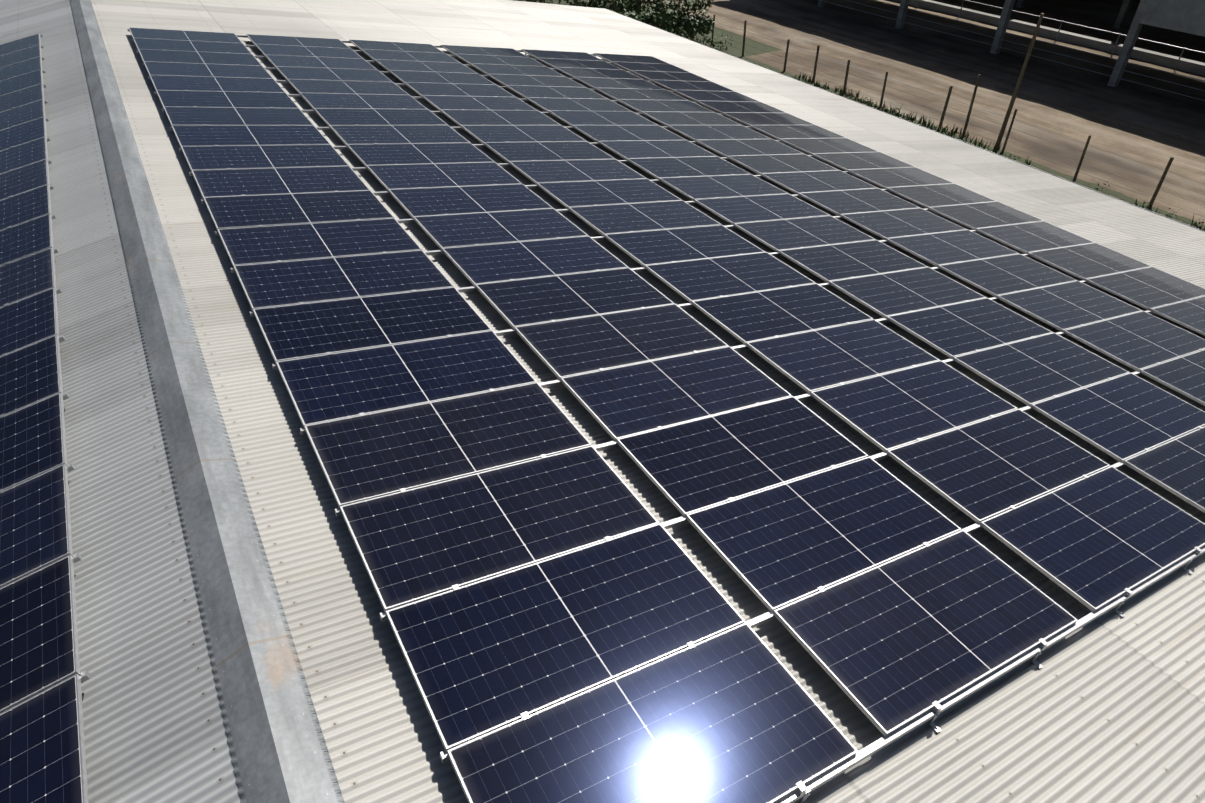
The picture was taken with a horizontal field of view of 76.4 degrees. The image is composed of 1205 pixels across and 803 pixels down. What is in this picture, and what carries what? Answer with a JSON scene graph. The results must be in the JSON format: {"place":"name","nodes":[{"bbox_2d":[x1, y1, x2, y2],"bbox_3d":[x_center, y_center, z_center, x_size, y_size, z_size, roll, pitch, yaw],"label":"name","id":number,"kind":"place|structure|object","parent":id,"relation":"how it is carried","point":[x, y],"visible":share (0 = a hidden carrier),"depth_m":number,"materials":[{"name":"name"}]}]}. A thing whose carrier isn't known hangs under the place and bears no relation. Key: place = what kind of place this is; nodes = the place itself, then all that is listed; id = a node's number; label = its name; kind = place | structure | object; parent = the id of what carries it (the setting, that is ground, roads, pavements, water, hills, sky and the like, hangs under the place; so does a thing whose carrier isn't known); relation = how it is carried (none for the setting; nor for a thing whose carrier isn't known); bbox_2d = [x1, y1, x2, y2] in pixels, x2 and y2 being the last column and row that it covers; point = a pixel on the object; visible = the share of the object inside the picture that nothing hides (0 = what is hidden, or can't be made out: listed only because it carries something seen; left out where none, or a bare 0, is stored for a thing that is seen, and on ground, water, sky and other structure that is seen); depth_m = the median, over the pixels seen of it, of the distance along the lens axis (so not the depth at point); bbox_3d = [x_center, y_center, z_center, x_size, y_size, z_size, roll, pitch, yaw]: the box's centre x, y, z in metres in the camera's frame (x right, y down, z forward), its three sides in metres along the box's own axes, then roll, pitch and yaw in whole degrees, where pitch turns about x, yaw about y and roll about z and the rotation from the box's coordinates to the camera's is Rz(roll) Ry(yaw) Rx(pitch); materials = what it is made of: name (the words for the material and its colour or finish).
{"place":"outdoors","nodes":[
{"label":"outdoors","id":0,"kind":"place"},
{"bbox_2d":[0,0,239,802],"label":"corrugated roof","id":1,"kind":"structure","parent":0,"point":[154,729],"depth_m":5.49,"materials":[{"name":"grey metal"}]},
{"bbox_2d":[513,0,544,2],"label":"tree","id":2,"kind":"object","parent":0,"point":[543,1],"depth_m":33.71,"materials":[{"name":"green plant"}]},
{"bbox_2d":[91,0,1204,802],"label":"corrugated roof","id":3,"kind":"structure","parent":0,"point":[1107,706],"depth_m":6.09,"materials":[{"name":"beige metal"}]},
{"bbox_2d":[621,0,678,25],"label":"tree","id":4,"kind":"object","parent":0,"point":[654,2],"depth_m":37.09,"materials":[{"name":"green plant"}]},
{"bbox_2d":[817,0,1204,86],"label":"support posts","id":5,"kind":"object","parent":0,"point":[1125,51],"depth_m":39.25,"materials":[{"name":"grey metal"}]},
{"bbox_2d":[820,0,1204,100],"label":"shed feed rails","id":6,"kind":"object","parent":5,"relation":"attached to","point":[1062,21],"visible":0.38,"depth_m":37.74,"materials":[{"name":"grey metal"}]},
{"bbox_2d":[1139,0,1204,36],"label":"shed roof","id":7,"kind":"structure","parent":5,"relation":"on","point":[1186,16],"depth_m":31.67,"materials":[{"name":"grey metal"}]},
{"label":"ground","id":8,"kind":"structure","parent":0,"visible":0},
{"bbox_2d":[566,0,629,13],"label":"tree","id":9,"kind":"object","parent":8,"relation":"on","point":[600,3],"depth_m":34.49,"materials":[{"name":"green plant"}]},
{"bbox_2d":[574,0,647,14],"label":"tree","id":10,"kind":"object","parent":8,"relation":"on","point":[635,10],"depth_m":38.49,"materials":[{"name":"green plant"}]},
{"bbox_2d":[612,8,635,18],"bbox_3d":[0.521,-16.827,34.530,2.619,1.658,1.871,-3,39,-4],"label":"shrub","id":11,"kind":"object","parent":8,"relation":"on","point":[629,14],"visible":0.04,"depth_m":34.21,"materials":[{"name":"green plant"}]},
{"bbox_2d":[615,0,653,24],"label":"shrub","id":12,"kind":"object","parent":8,"relation":"on","point":[630,8],"depth_m":36.32,"materials":[{"name":"green plant"}]},
{"bbox_2d":[628,0,682,35],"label":"shrub","id":13,"kind":"object","parent":8,"relation":"on","point":[663,14],"depth_m":35.48,"materials":[{"name":"green plant"}]},
{"bbox_2d":[670,0,714,40],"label":"shrub","id":14,"kind":"object","parent":8,"relation":"on","point":[699,28],"depth_m":36.36,"materials":[{"name":"green plant"}]},
{"bbox_2d":[545,0,1204,229],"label":"yard dirt","id":15,"kind":"structure","parent":8,"relation":"on","point":[1151,126],"depth_m":35.74,"materials":[{"name":"brown soil"}]},
{"bbox_2d":[633,0,1173,206],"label":"fence posts","id":16,"kind":"object","parent":8,"relation":"on","point":[1008,113],"visible":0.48,"depth_m":28.06,"materials":[{"name":"brown wood"}]},
{"bbox_2d":[661,13,1204,216],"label":"fence wires","id":17,"kind":"object","parent":16,"relation":"attached to","point":[981,118],"visible":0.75,"depth_m":28.38,"materials":[{"name":"grey metal"}]},
{"bbox_2d":[641,11,1204,230],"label":"grass","id":18,"kind":"structure","parent":8,"relation":"on","point":[708,41],"depth_m":32.67,"materials":[{"name":"green plant"}]},
{"bbox_3d":[-6.459,-0.587,12.371,36.566,6.440,37.000,-20,43,-23],"label":"barn","id":19,"kind":"object","parent":8,"relation":"on","visible":0},
{"bbox_2d":[0,35,89,682],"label":"clamps","id":20,"kind":"object","parent":19,"relation":"on","point":[84,675],"visible":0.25,"depth_m":6.50,"materials":[{"name":"metal"}]},
{"bbox_2d":[0,34,87,802],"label":"solar panels","id":21,"kind":"object","parent":20,"relation":"on","point":[42,752],"visible":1,"depth_m":5.60,"materials":[{"name":"blue glass"}]},
{"bbox_2d":[69,0,344,802],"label":"ridge cap","id":22,"kind":"object","parent":19,"relation":"on","point":[275,738],"visible":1,"depth_m":5.30,"materials":[{"name":"metal"}]},
{"bbox_2d":[107,108,327,794],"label":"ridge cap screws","id":23,"kind":"object","parent":19,"relation":"on","point":[242,512],"visible":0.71,"depth_m":5.06,"materials":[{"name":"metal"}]},
{"bbox_2d":[127,28,1204,802],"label":"solar array rails","id":24,"kind":"object","parent":19,"relation":"attached to","point":[803,790],"visible":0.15,"depth_m":6.09,"materials":[{"name":"metal"}]},
{"bbox_2d":[129,27,1204,802],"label":"solar panels","id":25,"kind":"object","parent":24,"relation":"on","point":[563,623],"visible":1,"depth_m":7.42,"materials":[{"name":"blue glass"}]},
{"bbox_2d":[608,9,1204,231],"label":"eave gutters","id":26,"kind":"object","parent":19,"relation":"on","point":[954,138],"visible":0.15,"depth_m":19.88,"materials":[{"name":"metal"}]}
]}

